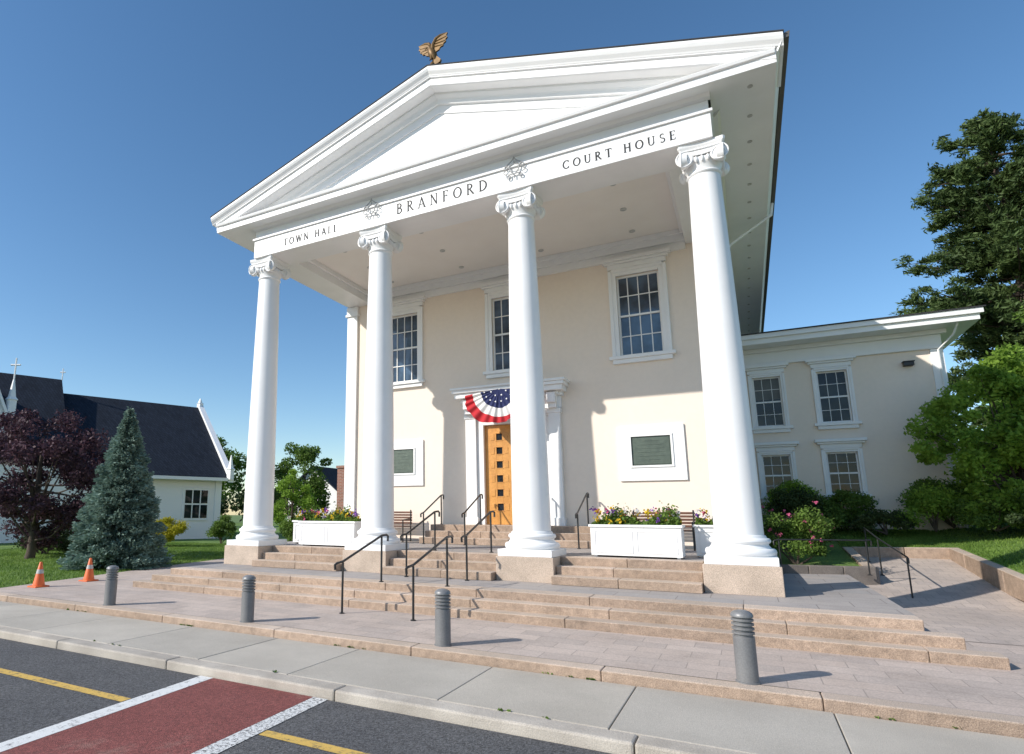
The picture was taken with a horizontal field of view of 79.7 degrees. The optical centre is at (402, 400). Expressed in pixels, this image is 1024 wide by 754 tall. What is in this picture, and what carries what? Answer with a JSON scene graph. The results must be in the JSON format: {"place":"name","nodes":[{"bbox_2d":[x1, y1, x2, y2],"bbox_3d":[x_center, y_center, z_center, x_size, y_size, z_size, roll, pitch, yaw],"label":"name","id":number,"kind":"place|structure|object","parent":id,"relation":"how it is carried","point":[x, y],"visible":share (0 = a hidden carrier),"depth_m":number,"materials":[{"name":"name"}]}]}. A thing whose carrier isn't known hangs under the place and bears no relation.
{"place":"outdoors","nodes":[
{"label":"outdoors","id":0,"kind":"place"},
{"bbox_2d":[0,358,234,542],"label":"church","id":1,"kind":"structure","parent":0,"point":[191,466],"depth_m":38.70,"materials":[{"name":"white"}]},
{"bbox_2d":[181,487,209,519],"bbox_3d":[-13.146,6.596,38.257,1.701,2.050,0.085,8,-13,-36],"label":"window","id":2,"kind":"structure","parent":1,"relation":"in","point":[195,501],"depth_m":38.21,"materials":[{"name":"white paint"}]},
{"bbox_2d":[0,523,286,587],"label":"lawn","id":3,"kind":"structure","parent":0,"point":[5,546],"depth_m":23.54,"materials":[{"name":"green plant"}]},
{"bbox_2d":[10,526,73,554],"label":"green shrub","id":4,"kind":"object","parent":3,"relation":"on","point":[65,543],"visible":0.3,"depth_m":23.64,"materials":[{"name":"green plant"}]},
{"bbox_2d":[18,525,76,550],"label":"green shrub","id":5,"kind":"object","parent":3,"relation":"on","point":[60,539],"visible":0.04,"depth_m":26.07,"materials":[{"name":"green plant"}]},
{"bbox_2d":[0,408,111,558],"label":"purple plum tree","id":6,"kind":"object","parent":3,"relation":"on","point":[64,457],"visible":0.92,"depth_m":21.49,"materials":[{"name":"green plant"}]},
{"bbox_2d":[56,406,174,570],"bbox_3d":[-8.736,2.655,18.795,3.337,5.001,3.236,-6,-12,29],"label":"spruce tree","id":7,"kind":"object","parent":3,"relation":"on","point":[120,527],"visible":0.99,"depth_m":18.11,"materials":[{"name":"green plant"}]},
{"bbox_2d":[155,516,188,546],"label":"yellow shrub","id":8,"kind":"object","parent":3,"relation":"on","point":[175,528],"visible":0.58,"depth_m":29.24,"materials":[{"name":"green plant"}]},
{"bbox_2d":[205,514,237,543],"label":"green shrub","id":9,"kind":"object","parent":3,"relation":"on","point":[216,528],"visible":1,"depth_m":31.89,"materials":[{"name":"green plant"}]},
{"bbox_2d":[217,434,246,498],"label":"maple tree","id":10,"kind":"object","parent":3,"relation":"on","point":[237,465],"visible":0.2,"depth_m":69.93,"materials":[{"name":"green plant"}]},
{"bbox_2d":[279,519,293,540],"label":"green shrub","id":11,"kind":"object","parent":3,"relation":"on","point":[286,530],"visible":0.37,"depth_m":26.33,"materials":[{"name":"green plant"}]},
{"bbox_2d":[273,468,318,529],"bbox_3d":[-5.984,5.829,33.144,2.792,4.240,2.901,-6,-12,29],"label":"maple tree","id":12,"kind":"object","parent":3,"relation":"on","point":[279,514],"visible":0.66,"depth_m":33.03,"materials":[{"name":"green plant"}]},
{"bbox_2d":[274,442,331,515],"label":"maple tree","id":13,"kind":"object","parent":3,"relation":"on","point":[305,455],"visible":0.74,"depth_m":45.51,"materials":[{"name":"green plant"}]},
{"bbox_2d":[201,559,223,562],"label":"side path","id":14,"kind":"structure","parent":0,"point":[217,561],"depth_m":20.58,"materials":[{"name":"grey concrete"}]},
{"bbox_2d":[0,638,610,753],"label":"road","id":15,"kind":"structure","parent":0,"point":[27,706],"depth_m":5.53,"materials":[{"name":"grey asphalt"}]},
{"bbox_2d":[0,668,130,701],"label":"yellow line marking","id":16,"kind":"object","parent":15,"relation":"on","point":[68,686],"visible":1,"depth_m":6.50,"materials":[{"name":"paint"}]},
{"bbox_2d":[0,676,210,751],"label":"white line marking","id":17,"kind":"object","parent":15,"relation":"on","point":[32,736],"visible":1,"depth_m":5.54,"materials":[{"name":"paint"}]},
{"bbox_2d":[0,678,311,753],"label":"red crossing marking","id":18,"kind":"object","parent":15,"relation":"on","point":[193,718],"visible":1,"depth_m":5.36,"materials":[{"name":"paint"}]},
{"bbox_2d":[192,697,327,753],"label":"white line marking","id":19,"kind":"object","parent":15,"relation":"on","point":[217,747],"visible":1,"depth_m":5.25,"materials":[{"name":"paint"}]},
{"bbox_2d":[259,730,368,753],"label":"yellow line marking","id":20,"kind":"object","parent":15,"relation":"on","point":[307,742],"visible":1,"depth_m":4.89,"materials":[{"name":"paint"}]},
{"bbox_2d":[288,467,336,516],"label":"white house","id":21,"kind":"structure","parent":0,"point":[330,474],"depth_m":51.28,"materials":[{"name":"white"}]},
{"bbox_2d":[336,465,344,513],"bbox_3d":[-2.994,5.241,29.824,0.500,3.960,0.500,-6,-12,29],"label":"brick chimney","id":22,"kind":"object","parent":21,"relation":"attached to","point":[340,486],"visible":0.46,"depth_m":29.81,"materials":[{"name":"red brick"}]},
{"bbox_2d":[26,515,964,709],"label":"ground","id":23,"kind":"structure","parent":0,"point":[235,518],"depth_m":11.03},
{"bbox_2d":[0,626,747,753],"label":"road kerb","id":24,"kind":"structure","parent":23,"relation":"on","point":[591,738],"depth_m":5.75,"materials":[{"name":"concrete"}]},
{"bbox_2d":[0,592,1023,737],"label":"plaza edge kerb","id":25,"kind":"structure","parent":23,"relation":"on","point":[972,721],"depth_m":6.36,"materials":[{"name":"stone"}]},
{"bbox_2d":[220,485,991,521],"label":"distant trees","id":26,"kind":"object","parent":23,"relation":"on","point":[240,497],"visible":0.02,"depth_m":97.41,"materials":[{"name":"green plant"}]},
{"bbox_2d":[0,601,1023,753],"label":"sidewalk","id":27,"kind":"structure","parent":0,"point":[748,727],"depth_m":5.90,"materials":[{"name":"concrete"}]},
{"bbox_2d":[67,608,961,729],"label":"kerb weeds","id":28,"kind":"object","parent":27,"relation":"on","point":[501,709],"visible":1,"depth_m":6.47,"materials":[{"name":"green plant"}]},
{"bbox_2d":[0,562,1023,716],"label":"plaza","id":29,"kind":"structure","parent":0,"point":[998,691],"depth_m":7.46,"materials":[{"name":"grey concrete"}]},
{"bbox_2d":[27,562,49,587],"bbox_3d":[-8.123,3.898,13.476,0.320,0.540,0.320,-6,-12,29],"label":"traffic cone","id":30,"kind":"object","parent":29,"relation":"on","point":[39,581],"visible":1,"depth_m":13.40,"materials":[{"name":"orange plastic"}]},
{"bbox_2d":[79,558,98,581],"bbox_3d":[-7.624,4.123,14.666,0.320,0.540,0.320,-6,-12,29],"label":"traffic cone","id":31,"kind":"object","parent":29,"relation":"on","point":[89,575],"visible":1,"depth_m":14.59,"materials":[{"name":"orange plastic"}]},
{"bbox_2d":[103,565,118,605],"bbox_3d":[-5.282,3.350,10.913,0.224,0.692,0.224,-6,-12,29],"label":"bollard","id":32,"kind":"object","parent":29,"relation":"on","point":[111,582],"visible":1,"depth_m":10.84,"materials":[{"name":"grey metal"}]},
{"bbox_2d":[240,575,255,622],"bbox_3d":[-2.389,3.061,9.310,0.224,0.692,0.224,-6,-12,29],"label":"bollard","id":33,"kind":"object","parent":29,"relation":"on","point":[247,601],"visible":1,"depth_m":9.23,"materials":[{"name":"grey metal"}]},
{"bbox_2d":[434,588,451,646],"bbox_3d":[0.512,2.770,7.703,0.224,0.692,0.224,-6,-12,29],"label":"bollard","id":34,"kind":"object","parent":29,"relation":"on","point":[442,619],"visible":1,"depth_m":7.62,"materials":[{"name":"grey metal"}]},
{"bbox_2d":[133,567,1010,669],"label":"stone steps","id":35,"kind":"structure","parent":29,"relation":"on","point":[888,636],"depth_m":8.74,"materials":[{"name":"stone"}]},
{"bbox_2d":[334,534,388,613],"bbox_3d":[-0.704,3.034,10.680,0.090,1.261,1.751,-6,-12,29],"label":"handrail","id":36,"kind":"object","parent":35,"relation":"on","point":[352,555],"visible":1,"depth_m":10.52,"materials":[{"name":"metal"}]},
{"bbox_2d":[405,535,452,620],"bbox_3d":[0.473,2.917,10.028,0.090,1.261,1.751,-6,-12,29],"label":"handrail","id":37,"kind":"object","parent":35,"relation":"on","point":[426,554],"visible":1,"depth_m":9.92,"materials":[{"name":"metal"}]},
{"bbox_2d":[189,563,915,615],"bbox_3d":[2.718,4.213,14.365,13.380,0.447,8.200,-6,-12,29],"label":"landing","id":38,"kind":"object","parent":35,"relation":"on","point":[832,592],"visible":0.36,"depth_m":10.06,"materials":[{"name":"beige stone"}]},
{"bbox_2d":[252,545,344,570],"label":"stone steps","id":39,"kind":"structure","parent":38,"relation":"on","point":[306,557],"depth_m":14.07,"materials":[{"name":"stone"}]},
{"bbox_2d":[400,510,439,576],"bbox_3d":[0.395,3.003,12.772,0.090,1.321,1.801,-6,-12,29],"label":"handrail","id":40,"kind":"object","parent":38,"relation":"on","point":[419,523],"visible":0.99,"depth_m":12.86,"materials":[{"name":"metal"}]},
{"bbox_2d":[382,550,497,580],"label":"stone steps","id":41,"kind":"structure","parent":38,"relation":"on","point":[481,566],"depth_m":12.29,"materials":[{"name":"stone"}]},
{"bbox_2d":[460,510,494,580],"bbox_3d":[1.545,2.888,12.135,0.090,1.321,1.801,-6,-12,29],"label":"handrail","id":42,"kind":"object","parent":38,"relation":"on","point":[476,525],"visible":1,"depth_m":12.01,"materials":[{"name":"metal"}]},
{"bbox_2d":[287,541,703,560],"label":"porch floor","id":43,"kind":"structure","parent":38,"relation":"on","point":[691,554],"depth_m":13.67,"materials":[{"name":"beige stone"}]},
{"bbox_2d":[292,508,310,542],"bbox_3d":[-2.680,3.392,16.328,0.460,0.945,0.460,-6,-12,29],"label":"planter box","id":44,"kind":"object","parent":43,"relation":"on","point":[295,531],"visible":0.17,"depth_m":16.19,"materials":[{"name":"white paint"}]},
{"bbox_2d":[298,501,360,545],"bbox_3d":[-1.738,3.069,14.987,1.754,1.093,0.655,-6,-12,29],"label":"planter box","id":45,"kind":"object","parent":43,"relation":"on","point":[334,528],"visible":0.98,"depth_m":14.76,"materials":[{"name":"white paint"}]},
{"bbox_2d":[394,510,411,541],"bbox_3d":[-0.455,3.681,17.703,1.400,0.900,0.510,-6,-12,29],"label":"bench","id":46,"kind":"object","parent":43,"relation":"on","point":[407,519],"visible":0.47,"depth_m":17.66,"materials":[{"name":"brown wood"}]},
{"bbox_2d":[420,494,443,543],"bbox_3d":[0.829,3.267,16.678,0.090,1.346,1.456,-6,-12,29],"label":"handrail","id":47,"kind":"object","parent":43,"relation":"on","point":[440,496],"visible":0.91,"depth_m":16.68,"materials":[{"name":"metal"}]},
{"bbox_2d":[461,494,482,544],"bbox_3d":[1.875,3.162,16.099,0.090,1.346,1.456,-6,-12,29],"label":"handrail","id":48,"kind":"object","parent":43,"relation":"on","point":[472,503],"visible":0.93,"depth_m":16.01,"materials":[{"name":"metal"}]},
{"bbox_2d":[419,524,590,548],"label":"stone steps","id":49,"kind":"structure","parent":43,"relation":"on","point":[566,536],"depth_m":15.73,"materials":[{"name":"stone"}]},
{"bbox_2d":[575,492,588,548],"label":"handrail","id":50,"kind":"object","parent":43,"relation":"on","point":[586,496],"visible":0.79,"depth_m":14.50,"materials":[{"name":"metal"}]},
{"bbox_2d":[588,500,685,558],"bbox_3d":[4.467,2.465,11.543,1.682,1.056,0.643,-6,-12,29],"label":"planter box","id":51,"kind":"object","parent":43,"relation":"on","point":[661,534],"visible":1,"depth_m":11.30,"materials":[{"name":"white paint"}]},
{"bbox_2d":[632,510,695,550],"bbox_3d":[6.080,3.026,14.082,1.400,0.900,0.510,-6,-12,29],"label":"bench","id":52,"kind":"object","parent":43,"relation":"on","point":[693,520],"visible":0.21,"depth_m":14.05,"materials":[{"name":"brown wood"}]},
{"bbox_2d":[692,508,713,556],"bbox_3d":[5.860,2.546,11.596,0.460,0.927,0.460,-6,-12,29],"label":"planter box","id":53,"kind":"object","parent":43,"relation":"on","point":[704,531],"visible":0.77,"depth_m":11.46,"materials":[{"name":"white paint"}]},
{"bbox_2d":[210,29,789,596],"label":"town hall","id":54,"kind":"structure","parent":38,"relation":"on","point":[570,249],"depth_m":14.76,"materials":[{"name":"beige paint"}]},
{"bbox_2d":[392,295,426,389],"bbox_3d":[-0.009,-1.793,19.186,1.720,2.890,0.330,-6,-12,29],"label":"window","id":55,"kind":"structure","parent":54,"relation":"in","point":[407,329],"depth_m":19.20,"materials":[{"name":"white paint"}]},
{"bbox_2d":[419,32,447,63],"bbox_3d":[0.723,-8.190,14.405,0.369,1.067,0.745,7,-13,-33],"label":"eagle weathervane","id":56,"kind":"object","parent":54,"relation":"on","point":[429,50],"visible":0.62,"depth_m":14.36,"materials":[{"name":"gold metal"}]},
{"bbox_2d":[465,389,510,422],"bbox_3d":[2.676,0.144,16.422,2.139,0.951,0.179,-6,-12,29],"label":"bunting","id":57,"kind":"object","parent":54,"relation":"attached to","point":[490,406],"visible":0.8,"depth_m":16.56,"materials":[{"name":"fabric"}]},
{"bbox_2d":[478,278,509,378],"bbox_3d":[3.084,-2.103,17.472,1.720,2.890,0.330,-6,-12,29],"label":"window","id":58,"kind":"structure","parent":54,"relation":"in","point":[499,288],"depth_m":17.72,"materials":[{"name":"white paint"}]},
{"bbox_2d":[485,424,512,524],"bbox_3d":[2.742,2.089,16.989,0.853,2.790,0.112,-6,-12,29],"label":"door","id":59,"kind":"structure","parent":54,"relation":"in","point":[497,437],"depth_m":17.02,"materials":[{"name":"orange wood"}]},
{"bbox_2d":[601,247,675,364],"bbox_3d":[6.178,-2.413,15.759,1.720,2.890,0.330,-6,-12,29],"label":"window","id":60,"kind":"structure","parent":54,"relation":"in","point":[644,324],"depth_m":15.83,"materials":[{"name":"white paint"}]},
{"bbox_2d":[551,556,703,593],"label":"stone steps","id":61,"kind":"structure","parent":38,"relation":"on","point":[682,576],"depth_m":10.56,"materials":[{"name":"stone"}]},
{"bbox_2d":[773,539,872,575],"bbox_3d":[9.030,3.357,12.925,1.933,0.745,0.090,-2,-11,10],"label":"handrail","id":62,"kind":"object","parent":38,"relation":"on","point":[869,574],"visible":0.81,"depth_m":12.95,"materials":[{"name":"metal"}]},
{"bbox_2d":[782,564,880,584],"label":"granite wall","id":63,"kind":"structure","parent":38,"relation":"on","point":[860,574],"depth_m":12.92,"materials":[{"name":"beige stone"}]},
{"bbox_2d":[730,609,760,684],"bbox_3d":[3.449,2.476,6.076,0.224,0.692,0.224,-6,-12,29],"label":"bollard","id":64,"kind":"object","parent":29,"relation":"on","point":[745,657],"visible":1,"depth_m":6.01,"materials":[{"name":"grey metal"}]},
{"bbox_2d":[0,0,1023,514],"label":"sky","id":65,"kind":"structure","parent":0,"point":[126,125],"materials":[{"name":"blue"}]},
{"bbox_2d":[763,528,858,565],"bbox_3d":[10.508,3.858,16.072,2.050,0.790,7.150,-6,-12,29],"label":"planting bed","id":66,"kind":"object","parent":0,"point":[837,555],"visible":0.22,"depth_m":14.52,"materials":[{"name":"green plant"}]},
{"bbox_2d":[761,479,825,515],"bbox_3d":[12.030,3.196,18.542,1.753,1.520,1.417,-6,-12,29],"label":"green shrub","id":67,"kind":"object","parent":66,"relation":"on","point":[789,484],"visible":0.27,"depth_m":18.50,"materials":[{"name":"green plant"}]},
{"bbox_2d":[766,485,825,521],"bbox_3d":[11.502,3.234,17.768,1.394,1.443,1.642,0,-11,0],"label":"green shrub","id":68,"kind":"object","parent":66,"relation":"on","point":[789,502],"visible":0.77,"depth_m":17.57,"materials":[{"name":"green plant"}]},
{"bbox_2d":[761,501,834,563],"bbox_3d":[9.037,3.098,13.948,1.712,1.500,1.487,-6,-12,29],"label":"rose bush","id":69,"kind":"object","parent":66,"relation":"on","point":[799,523],"visible":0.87,"depth_m":13.79,"materials":[{"name":"green plant"}]},
{"bbox_2d":[779,513,834,546],"bbox_3d":[10.366,3.438,15.460,1.309,1.066,1.303,-6,-12,29],"label":"rose bush","id":70,"kind":"object","parent":66,"relation":"on","point":[829,536],"visible":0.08,"depth_m":15.33,"materials":[{"name":"green plant"}]},
{"bbox_2d":[806,496,852,529],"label":"green shrub","id":71,"kind":"object","parent":66,"relation":"on","point":[834,511],"visible":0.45,"depth_m":17.20,"materials":[{"name":"green plant"}]},
{"bbox_2d":[831,501,1023,573],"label":"side lawn","id":72,"kind":"structure","parent":0,"point":[989,534],"depth_m":15.17,"materials":[{"name":"green plant"}]},
{"bbox_2d":[822,489,878,529],"bbox_3d":[13.123,3.234,17.893,1.698,1.222,1.371,-6,-12,29],"label":"green shrub","id":73,"kind":"object","parent":72,"relation":"on","point":[856,499],"visible":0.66,"depth_m":17.58,"materials":[{"name":"green plant"}]},
{"bbox_2d":[741,305,985,554],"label":"annex building","id":74,"kind":"structure","parent":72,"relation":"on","point":[834,407],"depth_m":18.68,"materials":[{"name":"beige paint"}]},
{"bbox_2d":[745,362,792,433],"bbox_3d":[12.031,-0.046,19.828,1.320,2.260,0.330,-6,-12,29],"label":"window","id":75,"kind":"structure","parent":74,"relation":"in","point":[768,414],"depth_m":19.89,"materials":[{"name":"white paint"}]},
{"bbox_2d":[754,441,798,502],"bbox_3d":[12.058,2.319,19.365,1.320,1.920,0.330,-6,-12,29],"label":"window","id":76,"kind":"structure","parent":74,"relation":"in","point":[774,468],"depth_m":19.49,"materials":[{"name":"white paint"}]},
{"bbox_2d":[805,355,861,429],"bbox_3d":[13.583,-0.221,18.973,1.320,2.260,0.330,-6,-12,29],"label":"window","id":77,"kind":"structure","parent":74,"relation":"in","point":[832,400],"depth_m":19.04,"materials":[{"name":"white paint"}]},
{"bbox_2d":[814,437,871,500],"bbox_3d":[13.574,2.138,18.531,1.320,1.900,0.330,-6,-12,29],"label":"window","id":78,"kind":"structure","parent":74,"relation":"in","point":[841,466],"depth_m":18.62,"materials":[{"name":"white paint"}]},
{"bbox_2d":[850,508,922,534],"bbox_3d":[13.270,3.339,16.581,1.631,0.734,1.184,-6,-12,29],"label":"green shrub","id":79,"kind":"object","parent":72,"relation":"on","point":[869,519],"visible":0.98,"depth_m":16.45,"materials":[{"name":"green plant"}]},
{"bbox_2d":[884,482,979,531],"bbox_3d":[14.266,2.903,16.380,2.176,1.319,1.528,0,-11,1],"label":"green shrub","id":80,"kind":"object","parent":72,"relation":"on","point":[931,504],"visible":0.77,"depth_m":16.11,"materials":[{"name":"green plant"}]},
{"bbox_2d":[896,476,985,527],"bbox_3d":[15.074,2.852,16.871,1.902,1.430,1.573,-6,-12,29],"label":"green shrub","id":81,"kind":"object","parent":72,"relation":"on","point":[920,482],"visible":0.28,"depth_m":16.68,"materials":[{"name":"green plant"}]},
{"bbox_2d":[889,107,1023,484],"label":"pine tree","id":82,"kind":"object","parent":72,"relation":"on","point":[986,238],"visible":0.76,"depth_m":39.74,"materials":[{"name":"green plant"}]},
{"bbox_2d":[903,341,1023,520],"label":"dogwood tree","id":83,"kind":"object","parent":72,"relation":"on","point":[1005,428],"visible":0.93,"depth_m":15.42,"materials":[{"name":"green plant"}]},
{"bbox_2d":[946,495,1023,531],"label":"green shrub","id":84,"kind":"object","parent":72,"relation":"on","point":[995,517],"visible":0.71,"depth_m":14.95,"materials":[{"name":"green plant"}]},
{"bbox_2d":[966,306,1023,424],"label":"maple tree","id":85,"kind":"object","parent":72,"relation":"on","point":[1021,312],"visible":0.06,"depth_m":32.79,"materials":[{"name":"green plant"}]},
{"bbox_2d":[1004,513,1023,530],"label":"green shrub","id":86,"kind":"object","parent":72,"relation":"on","point":[1014,518],"visible":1,"depth_m":14.03,"materials":[{"name":"green plant"}]},
{"bbox_2d":[1005,485,1023,526],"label":"green shrub","id":87,"kind":"object","parent":72,"relation":"on","point":[1021,493],"visible":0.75,"depth_m":14.40,"materials":[{"name":"green plant"}]},
{"bbox_2d":[863,557,1023,645],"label":"side walk","id":88,"kind":"structure","parent":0,"point":[950,596],"depth_m":11.38,"materials":[{"name":"beige concrete"}]},
{"bbox_2d":[842,547,873,566],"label":"granite wall","id":89,"kind":"structure","parent":88,"relation":"on","point":[856,557],"depth_m":14.29,"materials":[{"name":"beige stone"}]},
{"bbox_2d":[863,527,913,597],"bbox_3d":[10.688,3.529,13.372,0.142,1.323,3.902,-5,-12,27],"label":"handrail","id":90,"kind":"object","parent":88,"relation":"on","point":[907,558],"visible":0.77,"depth_m":13.12,"materials":[{"name":"metal"}]},
{"bbox_2d":[852,547,949,558],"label":"granite wall","id":91,"kind":"structure","parent":88,"relation":"on","point":[925,552],"depth_m":15.13,"materials":[{"name":"beige stone"}]},
{"bbox_2d":[949,548,1023,600],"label":"granite wall","id":92,"kind":"structure","parent":88,"relation":"on","point":[1008,581],"depth_m":12.25,"materials":[{"name":"beige stone"}]}
]}

